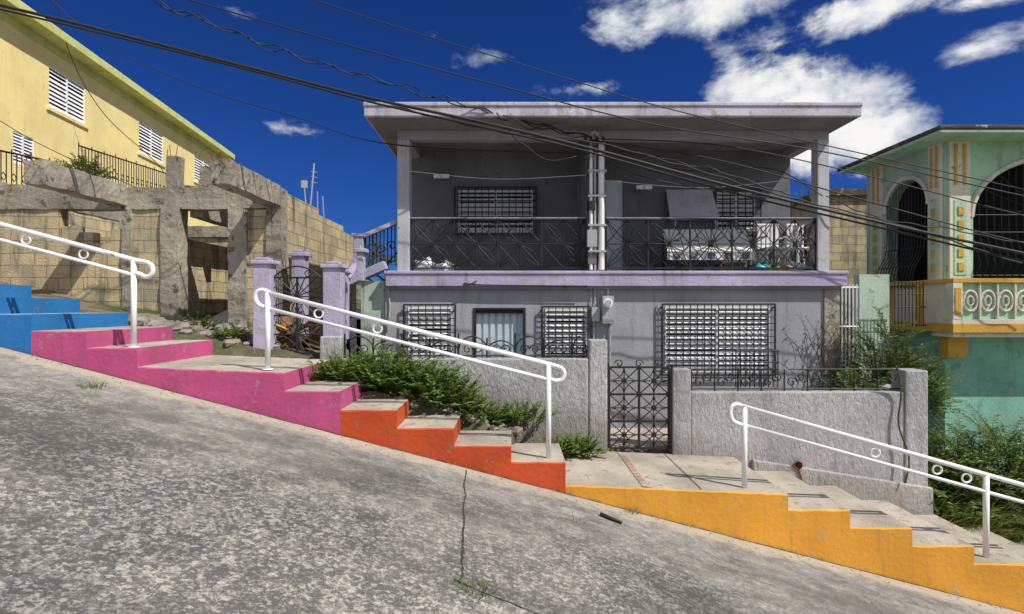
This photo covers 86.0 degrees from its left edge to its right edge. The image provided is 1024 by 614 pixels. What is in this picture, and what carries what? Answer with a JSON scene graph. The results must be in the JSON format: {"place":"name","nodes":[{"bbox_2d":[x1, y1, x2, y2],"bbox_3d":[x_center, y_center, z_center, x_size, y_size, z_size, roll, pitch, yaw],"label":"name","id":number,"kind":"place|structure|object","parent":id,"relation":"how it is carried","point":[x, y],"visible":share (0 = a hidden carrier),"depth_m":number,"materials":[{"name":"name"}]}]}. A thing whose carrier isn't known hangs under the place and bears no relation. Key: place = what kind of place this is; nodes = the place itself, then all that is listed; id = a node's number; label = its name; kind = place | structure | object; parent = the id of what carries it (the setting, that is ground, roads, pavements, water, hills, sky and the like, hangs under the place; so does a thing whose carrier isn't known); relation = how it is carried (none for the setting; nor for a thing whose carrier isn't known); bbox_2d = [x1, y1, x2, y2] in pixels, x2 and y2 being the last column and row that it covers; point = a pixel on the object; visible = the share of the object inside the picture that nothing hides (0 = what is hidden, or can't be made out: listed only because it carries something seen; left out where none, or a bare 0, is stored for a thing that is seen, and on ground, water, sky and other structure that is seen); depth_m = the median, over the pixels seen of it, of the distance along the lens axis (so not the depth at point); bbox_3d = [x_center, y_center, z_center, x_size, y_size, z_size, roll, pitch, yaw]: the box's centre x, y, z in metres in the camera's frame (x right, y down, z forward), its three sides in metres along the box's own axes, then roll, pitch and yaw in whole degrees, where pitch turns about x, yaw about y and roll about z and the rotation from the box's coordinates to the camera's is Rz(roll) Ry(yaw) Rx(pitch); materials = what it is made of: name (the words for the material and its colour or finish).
{"place":"outdoors","nodes":[
{"label":"outdoors","id":0,"kind":"place"},
{"bbox_2d":[0,279,935,480],"bbox_3d":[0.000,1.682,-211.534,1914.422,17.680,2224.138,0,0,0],"label":"ground","id":1,"kind":"structure","parent":0,"point":[219,346],"depth_m":7.59,"materials":[{"name":"grey concrete"}]},
{"bbox_2d":[0,19,217,225],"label":"walls","id":2,"kind":"structure","parent":1,"relation":"on","point":[26,62],"depth_m":14.50,"materials":[{"name":"yellow paint"}]},
{"bbox_2d":[13,131,33,165],"bbox_3d":[-11.682,-3.725,13.058,0.090,0.750,0.651,0,0,-7],"label":"jalousie frame","id":3,"kind":"object","parent":2,"relation":"attached to","point":[23,143],"visible":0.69,"depth_m":13.05,"materials":[{"name":"white metal"}]},
{"bbox_2d":[13,134,32,163],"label":"jalousie louvers","id":4,"kind":"object","parent":3,"relation":"in","point":[16,145],"visible":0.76,"depth_m":12.99,"materials":[{"name":"white metal"}]},
{"bbox_2d":[49,66,84,123],"bbox_3d":[-11.865,-5.595,14.578,0.090,1.050,1.391,0,0,-7],"label":"jalousie frame","id":5,"kind":"object","parent":2,"relation":"attached to","point":[66,85],"visible":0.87,"depth_m":14.56,"materials":[{"name":"white metal"}]},
{"bbox_2d":[49,70,83,122],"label":"jalousie louvers","id":6,"kind":"object","parent":5,"relation":"in","point":[63,99],"visible":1,"depth_m":14.54,"materials":[{"name":"white metal"}]},
{"bbox_2d":[0,142,165,225],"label":"iron terrace fence","id":7,"kind":"object","parent":2,"relation":"attached to","point":[82,147],"visible":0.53,"depth_m":14.98,"materials":[{"name":"metal"}]},
{"bbox_2d":[0,10,220,159],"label":"wall band","id":8,"kind":"object","parent":2,"relation":"attached to","point":[28,32],"depth_m":15.54,"materials":[{"name":"paint"}]},
{"bbox_2d":[0,0,234,159],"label":"roof edge","id":9,"kind":"object","parent":2,"relation":"on","point":[53,34],"visible":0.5,"depth_m":15.79,"materials":[{"name":"paint"}]},
{"bbox_2d":[46,106,197,183],"bbox_3d":[-12.284,-5.019,18.746,0.050,0.098,9.968,0,0,-7],"label":"window trim","id":10,"kind":"structure","parent":2,"relation":"attached to","point":[61,114],"depth_m":14.94,"materials":[{"name":"yellow paint"}]},
{"bbox_2d":[139,121,162,162],"bbox_3d":[-12.363,-5.585,18.733,0.090,1.030,1.546,0,0,-7],"label":"jalousie frame","id":11,"kind":"object","parent":2,"relation":"attached to","point":[151,140],"visible":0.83,"depth_m":18.75,"materials":[{"name":"white metal"}]},
{"bbox_2d":[139,124,161,162],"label":"jalousie louvers","id":12,"kind":"object","parent":11,"relation":"in","point":[142,142],"visible":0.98,"depth_m":18.69,"materials":[{"name":"white metal"}]},
{"bbox_2d":[0,145,355,333],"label":"block ruin","id":13,"kind":"object","parent":1,"relation":"on","point":[203,270],"visible":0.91,"depth_m":9.03,"materials":[{"name":"concrete"}]},
{"bbox_2d":[52,150,115,179],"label":"terrace shrub","id":14,"kind":"object","parent":13,"relation":"on","point":[94,164],"visible":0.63,"depth_m":13.74,"materials":[{"name":"green plant"}]},
{"bbox_2d":[170,311,223,326],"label":"weed","id":15,"kind":"object","parent":1,"relation":"on","point":[204,322],"visible":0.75,"depth_m":8.14,"materials":[{"name":"green plant"}]},
{"bbox_2d":[212,322,251,339],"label":"weed","id":16,"kind":"object","parent":1,"relation":"on","point":[236,331],"visible":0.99,"depth_m":7.70,"materials":[{"name":"green plant"}]},
{"bbox_2d":[276,311,319,348],"bbox_3d":[-3.313,0.388,8.434,0.941,0.651,1.000,0,0,0],"label":"scrap pile","id":17,"kind":"object","parent":1,"relation":"on","point":[286,319],"visible":0.34,"depth_m":8.19,"materials":[{"name":"metal"}]},
{"bbox_2d":[250,246,368,353],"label":"purple gate","id":18,"kind":"structure","parent":1,"relation":"on","point":[331,287],"depth_m":7.72,"materials":[{"name":"purple paint"}]},
{"bbox_2d":[128,313,522,434],"bbox_3d":[-2.382,1.235,7.845,6.377,2.294,1.790,0,0,12],"label":"rubble","id":19,"kind":"object","parent":1,"relation":"on","point":[147,319],"visible":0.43,"depth_m":7.67,"materials":[{"name":"stone"}]},
{"bbox_2d":[508,398,559,431],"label":"weed","id":20,"kind":"object","parent":19,"relation":"on","point":[543,415],"visible":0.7,"depth_m":7.15,"materials":[{"name":"green plant"}]},
{"bbox_2d":[306,345,392,381],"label":"weedy shrub","id":21,"kind":"object","parent":1,"relation":"on","point":[351,365],"visible":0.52,"depth_m":6.88,"materials":[{"name":"green plant"}]},
{"bbox_2d":[345,220,396,357],"bbox_3d":[-2.475,-0.071,9.315,1.270,2.715,1.270,0,0,0],"label":"purple side stair","id":22,"kind":"object","parent":1,"relation":"on","point":[372,298],"visible":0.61,"depth_m":8.96,"materials":[{"name":"purple paint"}]},
{"bbox_2d":[330,351,421,392],"bbox_3d":[-1.722,0.867,6.961,1.268,0.594,0.856,0,0,0],"label":"weedy shrub","id":23,"kind":"object","parent":1,"relation":"on","point":[386,380],"visible":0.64,"depth_m":6.82,"materials":[{"name":"green plant"}]},
{"bbox_2d":[356,220,396,285],"bbox_3d":[-3.689,-0.611,15.946,2.466,3.636,2.371,0,0,0],"label":"background tree","id":24,"kind":"object","parent":1,"relation":"on","point":[379,276],"visible":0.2,"depth_m":15.63,"materials":[{"name":"green plant"}]},
{"bbox_2d":[336,337,439,392],"bbox_3d":[-1.605,0.793,7.084,1.433,0.806,0.958,0,0,0],"label":"weedy shrub","id":25,"kind":"object","parent":1,"relation":"on","point":[388,359],"visible":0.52,"depth_m":6.96,"materials":[{"name":"green plant"}]},
{"bbox_2d":[375,354,473,407],"bbox_3d":[-1.094,0.950,7.005,1.273,0.801,0.958,0,0,0],"label":"weedy shrub","id":26,"kind":"object","parent":1,"relation":"on","point":[440,378],"visible":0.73,"depth_m":6.85,"materials":[{"name":"green plant"}]},
{"bbox_2d":[412,366,488,410],"bbox_3d":[-0.772,1.089,7.001,0.983,0.656,1.018,0,0,0],"label":"weedy shrub","id":27,"kind":"object","parent":1,"relation":"on","point":[461,392],"visible":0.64,"depth_m":6.87,"materials":[{"name":"green plant"}]},
{"bbox_2d":[442,389,492,415],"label":"weed","id":28,"kind":"object","parent":1,"relation":"on","point":[479,400],"visible":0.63,"depth_m":6.91,"materials":[{"name":"green plant"}]},
{"bbox_2d":[455,399,507,420],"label":"weed","id":29,"kind":"object","parent":1,"relation":"on","point":[466,413],"visible":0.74,"depth_m":6.87,"materials":[{"name":"green plant"}]},
{"bbox_2d":[480,401,526,426],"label":"weed","id":30,"kind":"object","parent":1,"relation":"on","point":[516,418],"visible":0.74,"depth_m":6.93,"materials":[{"name":"green plant"}]},
{"bbox_2d":[0,284,1023,611],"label":"painted staircase","id":31,"kind":"structure","parent":1,"relation":"on","point":[794,514],"depth_m":6.00,"materials":[{"name":"multicoloured paint"}]},
{"bbox_2d":[0,222,154,346],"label":"stair handrail","id":32,"kind":"object","parent":31,"relation":"on","point":[134,273],"visible":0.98,"depth_m":6.15,"materials":[{"name":"white metal"}]},
{"bbox_2d":[253,288,565,458],"bbox_3d":[-1.150,0.759,6.170,3.524,1.949,0.120,0,0,0],"label":"stair handrail","id":33,"kind":"object","parent":31,"relation":"on","point":[548,378],"visible":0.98,"depth_m":6.15,"materials":[{"name":"white metal"}]},
{"bbox_2d":[563,432,612,457],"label":"weed","id":34,"kind":"object","parent":31,"relation":"on","point":[589,444],"visible":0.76,"depth_m":7.14,"materials":[{"name":"green plant"}]},
{"bbox_2d":[728,402,1023,557],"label":"stair handrail","id":35,"kind":"object","parent":31,"relation":"on","point":[985,490],"visible":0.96,"depth_m":6.15,"materials":[{"name":"white metal"}]},
{"bbox_2d":[0,8,1023,261],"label":"utility cable","id":36,"kind":"object","parent":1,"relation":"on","point":[504,132],"visible":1,"depth_m":7.35,"materials":[{"name":"rubber"}]},
{"bbox_2d":[486,398,544,431],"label":"weed","id":37,"kind":"object","parent":1,"relation":"on","point":[529,414],"visible":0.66,"depth_m":7.10,"materials":[{"name":"green plant"}]},
{"bbox_2d":[385,287,822,427],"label":"ground floor walls","id":38,"kind":"structure","parent":1,"relation":"on","point":[634,332],"depth_m":8.90,"materials":[{"name":"grey paint"}]},
{"bbox_2d":[403,304,455,357],"bbox_3d":[-1.330,0.408,8.864,0.858,0.914,0.091,0,0,0],"label":"window grille","id":39,"kind":"object","parent":38,"relation":"attached to","point":[433,318],"depth_m":8.82,"materials":[{"name":"black metal"}]},
{"bbox_2d":[408,307,451,354],"bbox_3d":[-1.330,0.408,8.935,0.710,0.816,0.090,0,0,0],"label":"window frame","id":40,"kind":"object","parent":38,"relation":"attached to","point":[430,308],"visible":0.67,"depth_m":8.95,"materials":[{"name":"white metal"}]},
{"bbox_2d":[409,310,450,354],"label":"window louvers","id":41,"kind":"object","parent":40,"relation":"in","point":[429,327],"depth_m":8.91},
{"bbox_2d":[473,308,525,357],"bbox_3d":[-0.201,1.039,8.965,0.845,2.054,0.170,0,0,0],"label":"entrance door","id":42,"kind":"structure","parent":38,"relation":"attached to","point":[495,324],"depth_m":8.99,"materials":[{"name":"white metal"}]},
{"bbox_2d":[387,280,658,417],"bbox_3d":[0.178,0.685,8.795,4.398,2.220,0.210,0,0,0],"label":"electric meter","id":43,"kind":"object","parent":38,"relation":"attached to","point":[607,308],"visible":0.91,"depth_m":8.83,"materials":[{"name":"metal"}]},
{"bbox_2d":[545,309,586,357],"bbox_3d":[0.874,0.445,8.935,0.668,0.826,0.090,0,0,0],"label":"window frame","id":44,"kind":"object","parent":38,"relation":"in","point":[567,310],"visible":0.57,"depth_m":8.95,"materials":[{"name":"white metal"}]},
{"bbox_2d":[546,313,584,354],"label":"window louvers","id":45,"kind":"object","parent":44,"relation":"in","point":[565,325],"depth_m":8.91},
{"bbox_2d":[541,306,591,357],"bbox_3d":[0.874,0.445,8.864,0.816,0.924,0.091,0,0,0],"label":"window grille","id":46,"kind":"object","parent":38,"relation":"attached to","point":[562,323],"depth_m":8.82,"materials":[{"name":"black metal"}]},
{"bbox_2d":[384,271,848,288],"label":"balcony slab","id":47,"kind":"structure","parent":38,"relation":"on","point":[653,279],"depth_m":8.78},
{"bbox_2d":[584,130,604,156],"bbox_3d":[1.330,-2.610,8.721,0.364,0.427,0.117,0,0,0],"label":"service mast","id":48,"kind":"object","parent":47,"relation":"on","point":[593,132],"visible":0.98,"depth_m":8.72,"materials":[{"name":"metal"}]},
{"bbox_2d":[152,0,589,137],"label":"utility cable","id":49,"kind":"object","parent":48,"relation":"attached to","point":[343,70],"visible":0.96,"depth_m":7.76,"materials":[{"name":"rubber"}]},
{"bbox_2d":[592,139,1023,243],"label":"utility cable","id":50,"kind":"object","parent":48,"relation":"attached to","point":[814,186],"visible":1,"depth_m":8.38,"materials":[{"name":"rubber"}]},
{"bbox_2d":[594,138,1023,215],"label":"utility cable","id":51,"kind":"object","parent":48,"relation":"attached to","point":[817,164],"visible":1,"depth_m":8.38,"materials":[{"name":"rubber"}]},
{"bbox_2d":[586,139,606,269],"bbox_3d":[1.357,-1.651,8.902,0.324,2.099,0.195,0,0,0],"label":"central pole","id":52,"kind":"object","parent":47,"relation":"on","point":[591,233],"visible":0.96,"depth_m":8.83,"materials":[{"name":"metal"}]},
{"bbox_2d":[412,141,789,270],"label":"walls","id":53,"kind":"structure","parent":47,"relation":"on","point":[556,196],"depth_m":10.05,"materials":[{"name":"grey paint"}]},
{"bbox_2d":[454,186,536,234],"bbox_3d":[-0.299,-1.753,10.014,1.512,0.876,0.091,0,0,0],"label":"window grille","id":54,"kind":"object","parent":53,"relation":"attached to","point":[488,200],"depth_m":9.97,"materials":[{"name":"black metal"}]},
{"bbox_2d":[459,190,532,232],"bbox_3d":[-0.299,-1.753,10.105,1.364,0.778,0.090,0,0,0],"label":"window frame","id":55,"kind":"object","parent":53,"relation":"attached to","point":[497,191],"visible":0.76,"depth_m":10.12,"materials":[{"name":"grey metal"}]},
{"bbox_2d":[459,194,531,230],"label":"window louvers","id":56,"kind":"object","parent":55,"relation":"attached to","point":[493,205],"depth_m":10.08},
{"bbox_2d":[577,180,622,270],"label":"balcony doors","id":57,"kind":"structure","parent":53,"relation":"in","point":[614,199],"depth_m":10.10,"materials":[{"name":"grey metal"}]},
{"bbox_2d":[363,102,862,157],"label":"roof slab","id":58,"kind":"structure","parent":53,"relation":"on","point":[709,109],"depth_m":8.30,"materials":[{"name":"grey concrete"}]},
{"bbox_2d":[367,118,856,155],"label":"roof soffit","id":59,"kind":"structure","parent":58,"relation":"attached to","point":[386,128],"depth_m":8.73,"materials":[{"name":"grey concrete"}]},
{"bbox_2d":[717,192,754,230],"bbox_3d":[4.110,-1.747,10.105,0.706,0.718,0.090,0,0,0],"label":"window frame","id":60,"kind":"object","parent":53,"relation":"attached to","point":[735,199],"visible":0.33,"depth_m":10.12,"materials":[{"name":"grey metal"}]},
{"bbox_2d":[718,196,751,228],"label":"window louvers","id":61,"kind":"object","parent":60,"relation":"attached to","point":[733,205],"depth_m":10.08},
{"bbox_2d":[713,188,761,232],"bbox_3d":[4.110,-1.747,10.014,0.854,0.816,0.091,0,0,0],"label":"window grille","id":62,"kind":"object","parent":53,"relation":"attached to","point":[738,207],"depth_m":9.97,"materials":[{"name":"black metal"}]},
{"bbox_2d":[397,130,828,270],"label":"beam and posts","id":63,"kind":"structure","parent":47,"relation":"on","point":[819,173],"depth_m":8.90,"materials":[{"name":"paint"}]},
{"bbox_2d":[52,0,589,154],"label":"utility cable","id":64,"kind":"object","parent":63,"relation":"attached to","point":[313,122],"visible":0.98,"depth_m":8.99,"materials":[{"name":"rubber"}]},
{"bbox_2d":[410,218,816,270],"bbox_3d":[1.712,-1.010,9.464,6.755,0.870,1.064,0,0,0],"label":"balcony railing iron","id":65,"kind":"object","parent":47,"relation":"on","point":[752,242],"visible":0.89,"depth_m":8.95,"materials":[{"name":"black metal"}]},
{"bbox_2d":[410,217,816,227],"bbox_3d":[1.728,-1.456,9.490,6.762,0.032,1.120,0,0,0],"label":"balcony top rail","id":66,"kind":"object","parent":65,"relation":"attached to","point":[805,222],"visible":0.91,"depth_m":8.93,"materials":[{"name":"black metal"}]},
{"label":"balcony floor","id":67,"kind":"structure","parent":47,"relation":"on","visible":0},
{"bbox_2d":[666,190,718,266],"bbox_3d":[3.252,-1.396,9.781,0.915,1.472,0.395,0,0,0],"label":"leaning board","id":68,"kind":"object","parent":67,"relation":"on","point":[691,203],"visible":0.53,"depth_m":9.87,"materials":[{"name":"paint"}]},
{"bbox_2d":[662,229,751,270],"bbox_3d":[3.293,-0.960,9.250,1.475,0.769,0.500,0,0,0],"label":"bench","id":69,"kind":"object","parent":67,"relation":"on","point":[724,247],"visible":0.67,"depth_m":9.16,"materials":[{"name":"white metal"}]},
{"bbox_2d":[756,224,789,264],"bbox_3d":[4.535,-1.025,9.553,0.400,0.900,0.405,0,0,0],"label":"plastic chair","id":70,"kind":"object","parent":67,"relation":"on","point":[767,247],"visible":0.55,"depth_m":9.72,"materials":[{"name":"white plastic"}]},
{"bbox_2d":[786,224,810,263],"bbox_3d":[5.021,-1.025,9.553,0.320,0.900,0.405,0,0,0],"label":"plastic chair","id":71,"kind":"object","parent":67,"relation":"on","point":[796,236],"visible":0.41,"depth_m":9.72,"materials":[{"name":"white plastic"}]},
{"bbox_2d":[665,306,769,371],"bbox_3d":[3.327,0.524,8.935,1.695,1.070,0.090,0,0,0],"label":"window frame","id":72,"kind":"object","parent":38,"relation":"in","point":[716,314],"visible":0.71,"depth_m":8.95,"materials":[{"name":"white metal"}]},
{"bbox_2d":[666,309,766,367],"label":"window louvers","id":73,"kind":"object","parent":72,"relation":"in","point":[722,352],"depth_m":8.91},
{"bbox_2d":[661,303,775,375],"bbox_3d":[3.327,0.524,8.864,1.843,1.168,0.091,0,0,0],"label":"window grille","id":74,"kind":"object","parent":38,"relation":"attached to","point":[718,329],"depth_m":8.82,"materials":[{"name":"black metal"}]},
{"bbox_2d":[320,336,932,514],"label":"wall","id":75,"kind":"structure","parent":1,"relation":"on","point":[702,425],"depth_m":7.50,"materials":[{"name":"paint"}]},
{"bbox_2d":[344,333,899,390],"bbox_3d":[1.516,0.763,7.580,7.682,0.795,0.043,0,0,0],"label":"iron cresting","id":76,"kind":"object","parent":75,"relation":"on","point":[572,348],"visible":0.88,"depth_m":7.58,"materials":[{"name":"black metal"}]},
{"bbox_2d":[607,359,672,453],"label":"wrought iron gate","id":77,"kind":"structure","parent":75,"relation":"attached to","point":[624,407],"depth_m":7.55,"materials":[{"name":"black metal"}]},
{"bbox_2d":[793,305,867,389],"bbox_3d":[5.072,0.774,8.772,1.183,1.644,0.207,0,0,0],"label":"dry vine","id":78,"kind":"object","parent":75,"relation":"attached to","point":[822,353],"visible":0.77,"depth_m":8.80,"materials":[{"name":"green plant"}]},
{"bbox_2d":[895,365,909,482],"bbox_3d":[5.245,1.579,7.408,0.240,1.592,0.096,0,0,-11],"label":"garden hose","id":79,"kind":"object","parent":75,"relation":"attached to","point":[907,473],"visible":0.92,"depth_m":7.42,"materials":[{"name":"green rubber"}]},
{"bbox_2d":[392,105,1022,263],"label":"utility cable","id":80,"kind":"object","parent":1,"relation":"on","point":[740,184],"visible":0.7,"depth_m":7.75,"materials":[{"name":"rubber"}]},
{"bbox_2d":[790,189,866,385],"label":"ochre block building","id":81,"kind":"structure","parent":1,"relation":"on","point":[847,245],"depth_m":13.00,"materials":[{"name":"concrete"}]},
{"bbox_2d":[823,289,839,389],"bbox_3d":[5.176,1.548,8.935,0.246,3.676,0.130,0,0,0],"label":"damaged corner","id":82,"kind":"object","parent":1,"relation":"on","point":[831,297],"visible":0.29,"depth_m":8.87,"materials":[{"name":"concrete"}]},
{"bbox_2d":[840,274,888,384],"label":"side gate","id":83,"kind":"structure","parent":1,"relation":"on","point":[869,291],"depth_m":9.60,"materials":[{"name":"green paint"}]},
{"bbox_2d":[867,142,1023,472],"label":"walls","id":84,"kind":"structure","parent":1,"relation":"on","point":[991,369],"depth_m":9.50,"materials":[{"name":"green paint"}]},
{"bbox_2d":[837,125,1023,173],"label":"roof","id":85,"kind":"structure","parent":84,"relation":"on","point":[947,133],"depth_m":9.37,"materials":[{"name":"green paint"}]},
{"bbox_2d":[870,141,1023,279],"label":"pilasters","id":86,"kind":"object","parent":84,"relation":"attached to","point":[960,213],"visible":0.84,"depth_m":9.54,"materials":[{"name":"beige paint"}]},
{"bbox_2d":[877,164,1023,289],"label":"window grilles","id":87,"kind":"object","parent":84,"relation":"attached to","point":[979,215],"depth_m":9.99,"materials":[{"name":"black metal"}]},
{"bbox_2d":[889,278,1023,356],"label":"balcony","id":88,"kind":"structure","parent":84,"relation":"attached to","point":[958,312],"depth_m":9.05,"materials":[{"name":"paint"}]},
{"bbox_2d":[893,281,925,326],"bbox_3d":[6.742,-0.055,9.300,0.554,0.775,0.016,0,0,0],"label":"balcony railing","id":89,"kind":"object","parent":88,"relation":"attached to","point":[909,293],"depth_m":9.30,"materials":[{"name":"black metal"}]},
{"bbox_2d":[898,165,1023,281],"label":"dark rooms","id":90,"kind":"object","parent":84,"relation":"attached to","point":[921,271],"visible":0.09,"depth_m":10.60,"materials":[{"name":"black"}]},
{"bbox_2d":[928,418,996,518],"bbox_3d":[6.180,2.376,8.118,1.743,1.635,1.540,0,0,0],"label":"bank shrub","id":91,"kind":"object","parent":1,"relation":"on","point":[931,445],"visible":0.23,"depth_m":7.84,"materials":[{"name":"green plant"}]},
{"bbox_2d":[928,408,1023,523],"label":"bank shrub","id":92,"kind":"object","parent":1,"relation":"on","point":[963,446],"visible":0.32,"depth_m":7.94,"materials":[{"name":"green plant"}]},
{"bbox_2d":[928,446,1023,534],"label":"bank shrub","id":93,"kind":"object","parent":1,"relation":"on","point":[951,504],"visible":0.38,"depth_m":7.68,"materials":[{"name":"green plant"}]},
{"bbox_2d":[933,402,1023,509],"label":"bank shrub","id":94,"kind":"object","parent":1,"relation":"on","point":[1010,443],"visible":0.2,"depth_m":8.17,"materials":[{"name":"green plant"}]},
{"bbox_2d":[940,448,1023,539],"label":"bank shrub","id":95,"kind":"object","parent":1,"relation":"on","point":[1021,476],"visible":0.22,"depth_m":7.70,"materials":[{"name":"green plant"}]},
{"bbox_2d":[982,416,1023,526],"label":"bank shrub","id":96,"kind":"object","parent":1,"relation":"on","point":[1006,454],"visible":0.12,"depth_m":8.14,"materials":[{"name":"green plant"}]},
{"bbox_2d":[0,4,1023,254],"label":"utility cable","id":97,"kind":"object","parent":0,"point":[508,128],"visible":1,"depth_m":7.29,"materials":[{"name":"rubber"}]},
{"bbox_2d":[0,347,1023,613],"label":"road","id":98,"kind":"structure","parent":0,"point":[104,511],"depth_m":4.12,"materials":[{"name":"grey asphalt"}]},
{"bbox_2d":[21,0,1023,280],"label":"sky","id":99,"kind":"structure","parent":0,"point":[915,67],"materials":[{"name":"blue"}]},
{"bbox_2d":[189,0,1023,196],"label":"utility cable","id":100,"kind":"object","parent":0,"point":[599,111],"visible":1,"depth_m":7.50,"materials":[{"name":"rubber"}]},
{"bbox_2d":[610,428,666,446],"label":"yard paving","id":101,"kind":"structure","parent":0,"point":[634,439],"depth_m":8.16,"materials":[{"name":"concrete"}]},
{"bbox_2d":[820,366,890,389],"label":"yard shrub","id":102,"kind":"object","parent":101,"relation":"on","point":[846,384],"visible":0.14,"depth_m":8.26,"materials":[{"name":"green plant"}]},
{"bbox_2d":[824,306,956,404],"bbox_3d":[5.851,0.831,8.614,1.765,1.714,1.470,0,0,0],"label":"yard shrub","id":103,"kind":"object","parent":101,"relation":"on","point":[888,362],"visible":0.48,"depth_m":8.50,"materials":[{"name":"green plant"}]},
{"bbox_2d":[313,0,1023,189],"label":"utility cable","id":104,"kind":"object","parent":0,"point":[662,106],"visible":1,"depth_m":7.90,"materials":[{"name":"rubber"}]},
{"bbox_2d":[871,337,966,416],"bbox_3d":[6.343,1.132,8.572,1.406,1.311,1.222,0,0,0],"label":"yard shrub","id":105,"kind":"object","parent":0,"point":[937,398],"visible":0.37,"depth_m":8.39,"materials":[{"name":"green plant"}]},
{"bbox_2d":[826,196,1021,241],"bbox_3d":[7.090,-1.343,8.585,4.132,0.893,0.063,0,0,6],"label":"utility cable","id":106,"kind":"object","parent":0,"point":[921,225],"visible":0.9,"depth_m":8.63,"materials":[{"name":"rubber"}]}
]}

